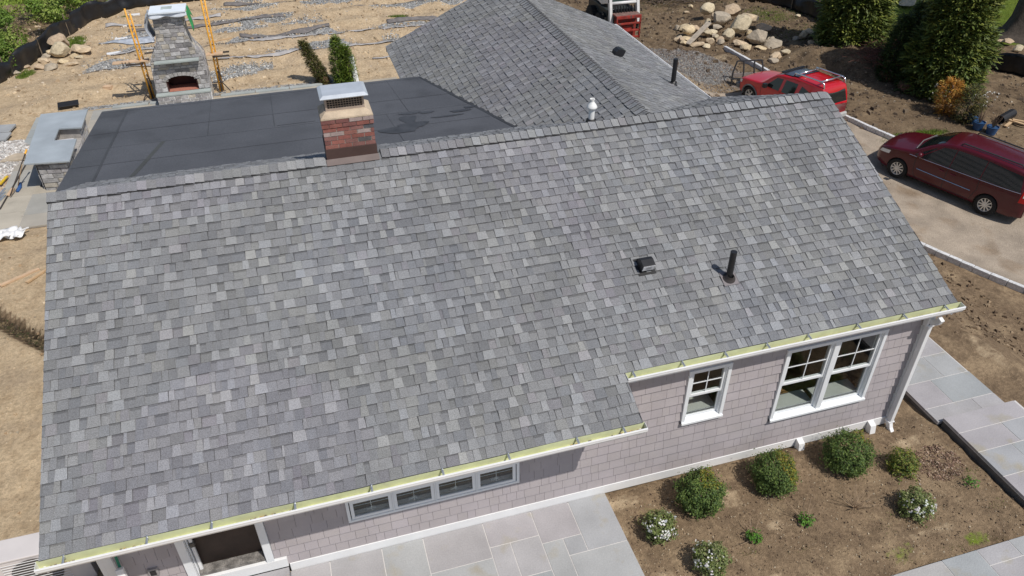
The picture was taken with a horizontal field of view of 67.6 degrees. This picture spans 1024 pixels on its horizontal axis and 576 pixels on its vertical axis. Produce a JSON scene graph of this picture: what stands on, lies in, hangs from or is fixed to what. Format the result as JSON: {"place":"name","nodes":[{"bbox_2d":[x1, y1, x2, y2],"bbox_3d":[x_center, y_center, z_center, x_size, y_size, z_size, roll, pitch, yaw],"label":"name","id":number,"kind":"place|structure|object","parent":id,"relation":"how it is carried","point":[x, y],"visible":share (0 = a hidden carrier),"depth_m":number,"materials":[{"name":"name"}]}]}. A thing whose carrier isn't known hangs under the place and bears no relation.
{"place":"outdoors","nodes":[
{"label":"outdoors","id":0,"kind":"place"},
{"bbox_2d":[0,77,396,229],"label":"terrace","id":1,"kind":"structure","parent":0,"point":[26,205],"depth_m":21.54,"materials":[{"name":"stone"}]},
{"bbox_2d":[6,149,26,196],"bbox_3d":[-14.095,-3.248,21.690,0.323,0.991,1.190,6,37,8],"label":"broom","id":2,"kind":"object","parent":1,"relation":"on","point":[10,192],"visible":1,"depth_m":21.63,"materials":[{"name":"wood"}]},
{"bbox_2d":[24,109,89,190],"bbox_3d":[-13.496,-4.099,22.840,1.380,0.950,3.729,-10,38,-13],"label":"stone counter","id":3,"kind":"object","parent":1,"relation":"on","point":[58,140],"visible":0.76,"depth_m":22.21,"materials":[{"name":"stone"}]},
{"bbox_2d":[25,83,321,144],"bbox_3d":[-11.702,-6.508,26.849,9.847,0.052,2.183,-19,40,-24],"label":"terrace border","id":4,"kind":"object","parent":1,"relation":"on","point":[28,139],"visible":0.71,"depth_m":27.29,"materials":[{"name":"stone"}]},
{"bbox_2d":[150,12,213,104],"bbox_3d":[-11.573,-7.984,26.324,1.851,3.050,1.220,-10,38,-13],"label":"outdoor fireplace","id":5,"kind":"object","parent":1,"relation":"on","point":[179,68],"visible":0.98,"depth_m":26.23,"materials":[{"name":"stone"}]},
{"bbox_2d":[144,10,154,40],"bbox_3d":[-12.116,-8.780,25.553,0.225,0.853,0.802,-10,38,-13],"label":"plastic wrap","id":6,"kind":"object","parent":5,"relation":"hanging from","point":[149,30],"visible":0.94,"depth_m":25.42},
{"bbox_2d":[148,3,185,14],"bbox_3d":[-11.403,-9.236,25.324,1.140,0.050,0.880,-10,38,-13],"label":"foam board","id":7,"kind":"object","parent":5,"relation":"on","point":[166,9],"visible":1,"depth_m":25.22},
{"bbox_2d":[148,12,186,19],"bbox_3d":[-11.291,-8.926,25.082,1.181,0.144,0.094,-10,38,-13],"label":"plastic sheet","id":8,"kind":"object","parent":5,"relation":"on","point":[158,16],"visible":1,"depth_m":25.09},
{"bbox_2d":[185,5,193,30],"bbox_3d":[-10.820,-9.073,25.716,0.165,0.664,0.752,-10,38,-13],"label":"tarp","id":9,"kind":"object","parent":5,"relation":"hanging from","point":[188,12],"visible":0.99,"depth_m":25.60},
{"bbox_2d":[349,55,358,81],"bbox_3d":[-5.795,-8.026,28.046,0.193,1.001,0.311,-25,43,-30],"label":"board","id":10,"kind":"object","parent":1,"relation":"on","point":[355,75],"visible":0.64,"depth_m":28.07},
{"bbox_2d":[81,0,461,82],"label":"trench gravel","id":11,"kind":"structure","parent":0,"point":[238,73],"depth_m":32.57,"materials":[{"name":"gravel"}]},
{"bbox_2d":[291,493,644,575],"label":"patio","id":12,"kind":"structure","parent":0,"point":[584,537],"depth_m":12.23,"materials":[{"name":"stone"}]},
{"bbox_2d":[0,0,1023,575],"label":"ground","id":13,"kind":"structure","parent":0,"point":[996,366],"depth_m":16.32,"materials":[{"name":"soil"}]},
{"bbox_2d":[0,132,11,141],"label":"stone slab","id":14,"kind":"object","parent":13,"relation":"on","point":[4,136],"depth_m":24.50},
{"bbox_2d":[0,124,15,132],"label":"stone slab","id":15,"kind":"object","parent":13,"relation":"on","point":[5,128],"depth_m":25.04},
{"bbox_2d":[0,153,25,161],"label":"stone slab","id":16,"kind":"object","parent":13,"relation":"on","point":[16,157],"depth_m":23.26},
{"bbox_2d":[0,139,29,177],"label":"white gravel","id":17,"kind":"structure","parent":13,"relation":"on","point":[12,146],"depth_m":23.62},
{"bbox_2d":[13,226,24,237],"bbox_3d":[-12.773,-1.433,19.785,0.470,0.123,0.334,27,44,32],"label":"plastic scrap","id":18,"kind":"object","parent":13,"relation":"on","point":[19,232],"visible":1,"depth_m":19.75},
{"bbox_2d":[0,268,39,286],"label":"board","id":19,"kind":"object","parent":13,"relation":"on","point":[18,277],"visible":1,"depth_m":18.33,"materials":[{"name":"brown wood"}]},
{"bbox_2d":[0,315,43,349],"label":"trench litter","id":20,"kind":"object","parent":13,"relation":"on","point":[17,333],"visible":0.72,"depth_m":17.07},
{"bbox_2d":[0,235,45,520],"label":"side stones","id":21,"kind":"object","parent":13,"relation":"on","point":[17,432],"visible":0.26,"depth_m":15.80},
{"bbox_2d":[25,268,45,282],"bbox_3d":[-11.405,-0.317,18.430,0.070,0.040,0.684,13,38,17],"label":"board","id":22,"kind":"object","parent":13,"relation":"on","point":[36,276],"visible":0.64,"depth_m":18.35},
{"bbox_2d":[0,532,98,575],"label":"deck","id":23,"kind":"object","parent":13,"relation":"on","point":[19,555],"visible":0.36,"depth_m":11.34,"materials":[{"name":"wood"}]},
{"bbox_2d":[44,63,57,70],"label":"boulder","id":24,"kind":"object","parent":13,"relation":"on","point":[50,66],"visible":1,"depth_m":29.59,"materials":[{"name":"stone"}]},
{"bbox_2d":[0,0,107,65],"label":"thicket","id":25,"kind":"object","parent":13,"relation":"on","point":[37,9],"depth_m":31.91,"materials":[{"name":"plant"}]},
{"bbox_2d":[47,33,69,45],"bbox_3d":[-18.358,-9.956,30.906,0.680,0.561,0.606,3,37,4],"label":"boulder","id":26,"kind":"object","parent":13,"relation":"on","point":[51,40],"visible":0.74,"depth_m":30.75,"materials":[{"name":"stone"}]},
{"bbox_2d":[50,41,70,56],"bbox_3d":[-18.051,-9.506,30.504,0.799,0.578,0.566,-16,42,-7],"label":"boulder","id":27,"kind":"object","parent":13,"relation":"on","point":[59,49],"visible":1,"depth_m":30.35,"materials":[{"name":"stone"}]},
{"bbox_2d":[57,100,78,109],"bbox_3d":[-15.397,-6.351,26.566,0.660,0.216,0.251,-15,39,-18],"label":"black tray","id":28,"kind":"object","parent":13,"relation":"on","point":[67,104],"visible":1,"depth_m":26.52,"materials":[{"name":"plastic"}]},
{"bbox_2d":[70,44,91,53],"bbox_3d":[-17.433,-9.646,30.918,0.867,0.364,0.644,0,32,-5],"label":"boulder","id":29,"kind":"object","parent":13,"relation":"on","point":[81,49],"visible":1,"depth_m":30.75,"materials":[{"name":"stone"}]},
{"bbox_2d":[0,0,210,83],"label":"silt fence","id":30,"kind":"object","parent":13,"relation":"on","point":[80,17],"visible":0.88,"depth_m":32.74,"materials":[{"name":"fabric"}]},
{"bbox_2d":[98,36,154,43],"bbox_3d":[-16.019,-10.253,31.803,2.201,0.145,0.631,-10,38,-13],"label":"filter fabric","id":31,"kind":"object","parent":13,"relation":"on","point":[147,39],"visible":0.86,"depth_m":31.82,"materials":[{"name":"fabric"}]},
{"bbox_2d":[124,8,154,99],"bbox_3d":[-12.978,-8.015,26.294,0.619,3.151,0.605,-10,38,-13],"label":"scaffold pole","id":32,"kind":"object","parent":13,"relation":"on","point":[150,90],"visible":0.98,"depth_m":26.26,"materials":[{"name":"metal"}]},
{"bbox_2d":[112,58,148,66],"bbox_3d":[-13.091,-7.752,26.293,1.170,0.152,0.312,-10,38,-13],"label":"plank","id":33,"kind":"object","parent":32,"relation":"on","point":[125,62],"visible":1,"depth_m":26.24,"materials":[{"name":"wood"}]},
{"bbox_2d":[105,12,220,26],"bbox_3d":[-15.628,-11.984,34.362,4.900,0.203,0.472,-10,38,-13],"label":"filter fabric","id":34,"kind":"object","parent":13,"relation":"on","point":[186,19],"visible":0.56,"depth_m":34.38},
{"bbox_2d":[128,13,284,31],"bbox_3d":[-13.408,-11.677,33.820,6.614,0.182,0.509,-12,38,-15],"label":"filter fabric","id":35,"kind":"object","parent":13,"relation":"on","point":[227,21],"visible":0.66,"depth_m":33.97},
{"bbox_2d":[200,0,230,91],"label":"scaffold pole","id":36,"kind":"object","parent":13,"relation":"on","point":[219,80],"visible":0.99,"depth_m":26.82,"materials":[{"name":"metal"}]},
{"bbox_2d":[3,0,448,119],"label":"sand stones","id":37,"kind":"object","parent":13,"relation":"on","point":[206,46],"visible":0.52,"depth_m":31.68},
{"bbox_2d":[4,0,460,115],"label":"sand clods","id":38,"kind":"object","parent":13,"relation":"on","point":[145,89],"visible":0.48,"depth_m":31.50,"materials":[{"name":"sand"}]},
{"bbox_2d":[87,40,395,72],"bbox_3d":[-7.852,-9.741,31.167,17.801,0.254,0.843,-10,38,-13],"label":"filter fabric","id":39,"kind":"object","parent":13,"relation":"on","point":[280,53],"visible":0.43,"depth_m":30.48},
{"bbox_2d":[223,0,294,5],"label":"filter fabric","id":40,"kind":"object","parent":13,"relation":"on","point":[234,3],"visible":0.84,"depth_m":36.50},
{"bbox_2d":[101,24,423,56],"bbox_3d":[-8.092,-10.777,32.506,17.301,0.263,0.645,-10,38,-13],"label":"filter fabric","id":41,"kind":"object","parent":13,"relation":"on","point":[271,38],"visible":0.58,"depth_m":31.87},
{"bbox_2d":[254,567,290,575],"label":"step","id":42,"kind":"structure","parent":13,"relation":"on","point":[283,572],"depth_m":11.77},
{"bbox_2d":[114,556,126,575],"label":"leaning post","id":43,"kind":"object","parent":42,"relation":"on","point":[120,571],"visible":0.91,"depth_m":10.66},
{"bbox_2d":[239,23,329,37],"bbox_3d":[-9.751,-11.039,32.962,3.813,0.212,0.565,-12,38,-15],"label":"filter fabric","id":44,"kind":"object","parent":13,"relation":"on","point":[303,30],"visible":0.95,"depth_m":33.08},
{"bbox_2d":[297,38,330,84],"bbox_3d":[-7.208,-8.236,27.936,1.026,1.737,0.789,-10,38,-13],"label":"young cypress","id":45,"kind":"object","parent":13,"relation":"on","point":[309,53],"visible":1,"depth_m":27.90,"materials":[{"name":"green plant"}]},
{"bbox_2d":[327,33,351,83],"bbox_3d":[-6.332,-8.312,27.893,0.867,1.906,0.852,-10,38,-13],"label":"young cypress","id":46,"kind":"object","parent":13,"relation":"on","point":[334,42],"visible":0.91,"depth_m":27.72,"materials":[{"name":"green plant"}]},
{"bbox_2d":[337,43,359,82],"bbox_3d":[-6.034,-8.171,28.015,0.820,1.561,0.822,-10,38,-13],"label":"young cypress","id":47,"kind":"object","parent":13,"relation":"on","point":[349,76],"visible":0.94,"depth_m":27.84,"materials":[{"name":"green plant"}]},
{"bbox_2d":[386,16,436,22],"bbox_3d":[-4.475,-12.054,34.331,2.301,0.227,0.448,-10,38,-13],"label":"filter fabric","id":48,"kind":"object","parent":13,"relation":"on","point":[400,19],"visible":0.94,"depth_m":34.34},
{"bbox_2d":[15,0,949,140],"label":"grass tufts","id":49,"kind":"object","parent":13,"relation":"on","point":[27,73],"visible":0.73,"depth_m":32.25,"materials":[{"name":"green plant"}]},
{"bbox_2d":[34,0,965,575],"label":"house","id":50,"kind":"structure","parent":13,"relation":"on","point":[482,262],"depth_m":12.07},
{"bbox_2d":[174,522,274,575],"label":"door","id":51,"kind":"structure","parent":50,"relation":"in","point":[250,538],"depth_m":11.48,"materials":[{"name":"white wood"}]},
{"bbox_2d":[680,362,732,425],"bbox_3d":[3.098,1.613,12.568,0.759,1.185,0.470,-10,38,-13],"label":"window","id":52,"kind":"structure","parent":50,"relation":"in","point":[695,400],"depth_m":12.60,"materials":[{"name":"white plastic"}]},
{"bbox_2d":[768,328,889,422],"bbox_3d":[5.345,1.396,13.233,1.930,1.632,0.470,-10,38,-13],"label":"window","id":53,"kind":"structure","parent":50,"relation":"in","point":[823,389],"depth_m":13.32,"materials":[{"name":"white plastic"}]},
{"bbox_2d":[586,0,641,37],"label":"skid steer","id":54,"kind":"object","parent":13,"relation":"on","point":[624,15],"visible":0.8,"depth_m":32.34,"materials":[{"name":"metal"}]},
{"bbox_2d":[638,507,677,545],"bbox_3d":[2.391,3.845,12.413,0.655,0.526,0.609,-10,38,-13],"label":"azalea","id":55,"kind":"object","parent":13,"relation":"on","point":[661,532],"visible":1,"depth_m":12.29,"materials":[{"name":"green plant"}]},
{"bbox_2d":[641,0,715,7],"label":"branch pile","id":56,"kind":"object","parent":13,"relation":"on","point":[683,1],"visible":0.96,"depth_m":39.12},
{"bbox_2d":[682,25,694,34],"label":"boulder","id":57,"kind":"object","parent":13,"relation":"on","point":[689,30],"visible":1,"depth_m":34.93,"materials":[{"name":"stone"}]},
{"bbox_2d":[649,48,742,93],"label":"heap gravel","id":58,"kind":"structure","parent":13,"relation":"on","point":[682,52],"depth_m":30.41,"materials":[{"name":"gravel"}]},
{"bbox_2d":[672,464,730,520],"bbox_3d":[3.104,3.377,12.697,0.964,0.919,0.993,29,45,34],"label":"boxwood","id":59,"kind":"object","parent":13,"relation":"on","point":[699,500],"visible":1,"depth_m":12.54,"materials":[{"name":"green plant"}]},
{"bbox_2d":[700,2,714,14],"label":"boulder","id":60,"kind":"object","parent":13,"relation":"on","point":[707,8],"visible":1,"depth_m":36.57,"materials":[{"name":"stone"}]},
{"bbox_2d":[692,539,733,575],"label":"azalea","id":61,"kind":"object","parent":13,"relation":"on","point":[712,560],"visible":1,"depth_m":11.77,"materials":[{"name":"green plant"}]},
{"bbox_2d":[713,11,731,25],"bbox_3d":[9.857,-12.563,35.752,0.899,0.597,0.843,2,33,-10],"label":"boulder","id":62,"kind":"object","parent":13,"relation":"on","point":[721,18],"visible":0.98,"depth_m":35.49,"materials":[{"name":"stone"}]},
{"bbox_2d":[721,28,734,40],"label":"boulder","id":63,"kind":"object","parent":13,"relation":"on","point":[728,34],"visible":0.98,"depth_m":34.51,"materials":[{"name":"stone"}]},
{"bbox_2d":[724,3,740,15],"bbox_3d":[10.537,-13.252,36.611,0.796,0.597,0.717,3,37,4],"label":"boulder","id":64,"kind":"object","parent":13,"relation":"on","point":[733,9],"visible":0.85,"depth_m":36.43,"materials":[{"name":"stone"}]},
{"bbox_2d":[730,14,751,32],"bbox_3d":[10.420,-11.980,34.740,1.083,0.782,0.768,-16,42,-7],"label":"boulder","id":65,"kind":"object","parent":13,"relation":"on","point":[741,23],"visible":0.97,"depth_m":34.52,"materials":[{"name":"stone"}]},
{"bbox_2d":[730,59,763,89],"bbox_3d":[9.253,-8.375,30.075,1.272,1.138,0.223,-4,37,-5],"label":"fork frame","id":66,"kind":"object","parent":13,"relation":"on","point":[743,74],"visible":0.61,"depth_m":29.98,"materials":[{"name":"metal"}]},
{"bbox_2d":[743,515,762,544],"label":"sprouting plant","id":67,"kind":"object","parent":13,"relation":"on","point":[754,537],"visible":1,"depth_m":12.37,"materials":[{"name":"green plant"}]},
{"bbox_2d":[746,30,767,43],"bbox_3d":[10.960,-11.260,34.208,0.942,0.627,0.694,1,39,0],"label":"boulder","id":68,"kind":"object","parent":13,"relation":"on","point":[756,36],"visible":1,"depth_m":34.02,"materials":[{"name":"stone"}]},
{"bbox_2d":[755,23,771,30],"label":"boulder","id":69,"kind":"object","parent":13,"relation":"on","point":[763,26],"visible":0.84,"depth_m":35.50,"materials":[{"name":"stone"}]},
{"bbox_2d":[742,444,801,501],"bbox_3d":[4.508,3.120,13.086,0.893,0.857,0.934,-10,38,-13],"label":"boxwood","id":70,"kind":"object","parent":13,"relation":"on","point":[760,478],"visible":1,"depth_m":12.95,"materials":[{"name":"green plant"}]},
{"bbox_2d":[763,38,781,48],"bbox_3d":[11.646,-10.926,34.252,0.971,0.318,0.757,-14,41,1],"label":"boulder","id":71,"kind":"object","parent":13,"relation":"on","point":[773,43],"visible":0.91,"depth_m":34.05,"materials":[{"name":"stone"}]},
{"bbox_2d":[559,0,1023,191],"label":"soil stones","id":72,"kind":"object","parent":13,"relation":"on","point":[806,65],"visible":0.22,"depth_m":31.86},
{"bbox_2d":[563,0,1023,129],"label":"soil clods","id":73,"kind":"object","parent":13,"relation":"on","point":[793,63],"visible":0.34,"depth_m":32.43,"materials":[{"name":"soil"}]},
{"bbox_2d":[794,437,804,450],"bbox_3d":[5.242,2.861,13.917,0.120,0.229,0.149,-10,38,-13],"label":"drain block","id":74,"kind":"object","parent":13,"relation":"on","point":[799,445],"depth_m":13.88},
{"bbox_2d":[790,497,823,531],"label":"sprouting plant","id":75,"kind":"object","parent":13,"relation":"on","point":[805,518],"visible":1,"depth_m":12.58,"materials":[{"name":"green plant"}]},
{"bbox_2d":[724,46,894,139],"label":"kerb","id":76,"kind":"structure","parent":13,"relation":"on","point":[872,129],"depth_m":27.62,"materials":[{"name":"concrete"}]},
{"bbox_2d":[609,416,1023,575],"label":"bed crumbs","id":77,"kind":"object","parent":13,"relation":"on","point":[801,531],"visible":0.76,"depth_m":12.73,"materials":[{"name":"soil"}]},
{"bbox_2d":[818,425,880,480],"bbox_3d":[5.910,2.837,13.411,1.056,0.954,1.036,-10,38,-13],"label":"boxwood","id":78,"kind":"object","parent":13,"relation":"on","point":[844,450],"visible":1,"depth_m":13.25,"materials":[{"name":"green plant"}]},
{"bbox_2d":[810,0,900,47],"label":"tall evergreen","id":79,"kind":"object","parent":13,"relation":"on","point":[840,22],"visible":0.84,"depth_m":32.15,"materials":[{"name":"green plant"}]},
{"bbox_2d":[843,484,881,512],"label":"sprouting plant","id":80,"kind":"object","parent":13,"relation":"on","point":[854,505],"visible":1,"depth_m":12.87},
{"bbox_2d":[831,36,902,70],"bbox_3d":[15.335,-9.650,31.149,4.162,0.544,2.945,-15,39,-19],"label":"brush pile","id":81,"kind":"object","parent":13,"relation":"on","point":[875,50],"visible":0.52,"depth_m":31.07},
{"bbox_2d":[864,420,875,433],"bbox_3d":[6.697,2.600,14.260,0.120,0.229,0.149,-10,38,-13],"label":"drain block","id":82,"kind":"object","parent":13,"relation":"on","point":[870,427],"depth_m":14.23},
{"bbox_2d":[743,466,1006,565],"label":"bed weeds","id":83,"kind":"object","parent":13,"relation":"on","point":[908,554],"visible":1,"depth_m":12.34,"materials":[{"name":"green plant"}]},
{"bbox_2d":[748,0,1023,76],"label":"silt fence","id":84,"kind":"object","parent":13,"relation":"on","point":[1012,63],"visible":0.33,"depth_m":33.85,"materials":[{"name":"fabric"}]},
{"bbox_2d":[874,10,915,82],"bbox_3d":[15.254,-9.539,30.291,1.295,2.822,1.316,-10,38,-13],"label":"narrow evergreen","id":85,"kind":"object","parent":13,"relation":"on","point":[907,21],"visible":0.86,"depth_m":30.15,"materials":[{"name":"green plant"}]},
{"bbox_2d":[880,442,922,483],"bbox_3d":[6.835,3.088,13.438,0.660,0.586,0.703,19,41,25],"label":"leafy shrub","id":86,"kind":"object","parent":13,"relation":"on","point":[893,462],"visible":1,"depth_m":13.35,"materials":[{"name":"green plant"}]},
{"bbox_2d":[791,0,1017,25],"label":"lawn","id":87,"kind":"structure","parent":13,"relation":"on","point":[905,7],"depth_m":38.26,"materials":[{"name":"green plant"}]},
{"bbox_2d":[899,0,915,5],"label":"boulder","id":88,"kind":"object","parent":13,"relation":"on","point":[907,2],"visible":0.94,"depth_m":38.61,"materials":[{"name":"stone"}]},
{"bbox_2d":[896,0,929,71],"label":"narrow evergreen","id":89,"kind":"object","parent":13,"relation":"on","point":[920,5],"visible":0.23,"depth_m":29.77,"materials":[{"name":"green plant"}]},
{"bbox_2d":[896,482,938,527],"bbox_3d":[6.723,3.588,12.717,0.700,0.581,0.719,-10,38,-13],"label":"azalea","id":90,"kind":"object","parent":13,"relation":"on","point":[919,497],"visible":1,"depth_m":12.61,"materials":[{"name":"green plant"}]},
{"bbox_2d":[893,23,945,94],"bbox_3d":[15.879,-9.095,29.521,1.940,3.216,1.626,-10,38,-13],"label":"narrow evergreen","id":91,"kind":"object","parent":13,"relation":"on","point":[901,83],"visible":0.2,"depth_m":29.80,"materials":[{"name":"green plant"}]},
{"bbox_2d":[913,445,963,480],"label":"mulch","id":92,"kind":"object","parent":13,"relation":"on","point":[943,457],"visible":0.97,"depth_m":13.62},
{"bbox_2d":[931,76,965,115],"bbox_3d":[15.964,-6.951,27.933,1.140,1.570,1.186,-10,38,-13],"label":"orange shrub","id":93,"kind":"object","parent":13,"relation":"on","point":[950,99],"visible":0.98,"depth_m":27.88,"materials":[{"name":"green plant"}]},
{"bbox_2d":[897,0,1008,103],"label":"tall evergreen","id":94,"kind":"object","parent":13,"relation":"on","point":[967,50],"visible":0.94,"depth_m":28.09,"materials":[{"name":"green plant"}]},
{"bbox_2d":[904,337,1004,425],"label":"walkway","id":95,"kind":"structure","parent":13,"relation":"on","point":[942,384],"depth_m":15.02,"materials":[{"name":"stone"}]},
{"bbox_2d":[950,83,988,124],"bbox_3d":[16.419,-6.580,27.499,1.182,1.544,1.179,-10,38,-13],"label":"dark shrub","id":96,"kind":"object","parent":13,"relation":"on","point":[971,100],"visible":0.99,"depth_m":27.39,"materials":[{"name":"green plant"}]},
{"bbox_2d":[957,466,981,487],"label":"sprouting plant","id":97,"kind":"object","parent":13,"relation":"on","point":[972,480],"visible":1,"depth_m":13.17,"materials":[{"name":"green plant"}]},
{"bbox_2d":[920,241,1023,293],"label":"kerb","id":98,"kind":"structure","parent":13,"relation":"on","point":[984,273],"depth_m":20.98,"materials":[{"name":"concrete"}]},
{"bbox_2d":[966,95,986,124],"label":"potted plant","id":99,"kind":"object","parent":13,"relation":"on","point":[970,122],"visible":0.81,"depth_m":27.60,"materials":[{"name":"green plant"}]},
{"bbox_2d":[931,254,1023,356],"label":"verge crumbs","id":100,"kind":"object","parent":13,"relation":"on","point":[995,336],"visible":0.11,"depth_m":18.76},
{"bbox_2d":[973,105,986,130],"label":"potted plant","id":101,"kind":"object","parent":13,"relation":"on","point":[979,123],"visible":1,"depth_m":27.25,"materials":[{"name":"blue plant"}]},
{"bbox_2d":[941,400,1023,507],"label":"raised landing","id":102,"kind":"object","parent":13,"relation":"on","point":[989,440],"visible":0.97,"depth_m":13.85,"materials":[{"name":"stone"}]},
{"bbox_2d":[975,91,999,112],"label":"potted plant","id":103,"kind":"object","parent":13,"relation":"on","point":[987,100],"visible":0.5,"depth_m":28.14,"materials":[{"name":"green plant"}]},
{"bbox_2d":[986,110,1005,135],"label":"potted plant","id":104,"kind":"object","parent":13,"relation":"on","point":[992,129],"visible":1,"depth_m":26.98,"materials":[{"name":"blue plant"}]},
{"bbox_2d":[996,109,1016,123],"bbox_3d":[18.056,-6.265,27.933,0.993,0.316,0.324,-25,43,-30],"label":"corrugated pipe","id":105,"kind":"object","parent":13,"relation":"on","point":[1011,113],"visible":0.94,"depth_m":27.85,"materials":[{"name":"black plastic"}]},
{"bbox_2d":[995,0,1023,44],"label":"shade tree","id":106,"kind":"object","parent":13,"relation":"on","point":[1013,26],"visible":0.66,"depth_m":34.48,"materials":[{"name":"green plant"}]},
{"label":"boulder","id":107,"kind":"object","parent":13,"relation":"on","visible":0},
{"bbox_2d":[686,22,710,44],"bbox_3d":[8.358,-11.422,34.301,1.538,0.671,0.240,-30,46,-34],"label":"plank","id":108,"kind":"object","parent":107,"relation":"on","point":[698,33],"visible":1,"depth_m":34.26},
{"bbox_2d":[702,90,1023,284],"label":"driveway","id":109,"kind":"structure","parent":0,"point":[952,224],"depth_m":22.89,"materials":[{"name":"concrete"}]},
{"bbox_2d":[736,65,846,116],"bbox_3d":[10.238,-7.343,28.021,1.984,1.749,4.089,-19,40,-24],"label":"suv","id":110,"kind":"object","parent":109,"relation":"on","point":[802,79],"visible":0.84,"depth_m":27.17,"materials":[{"name":"red paint"}]},
{"bbox_2d":[877,132,1023,217],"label":"minivan","id":111,"kind":"object","parent":109,"relation":"on","point":[986,173],"visible":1,"depth_m":23.20,"materials":[{"name":"red paint"}]},
{"bbox_2d":[893,536,1023,575],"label":"front path","id":112,"kind":"structure","parent":0,"point":[1005,558],"depth_m":12.01,"materials":[{"name":"stone"}]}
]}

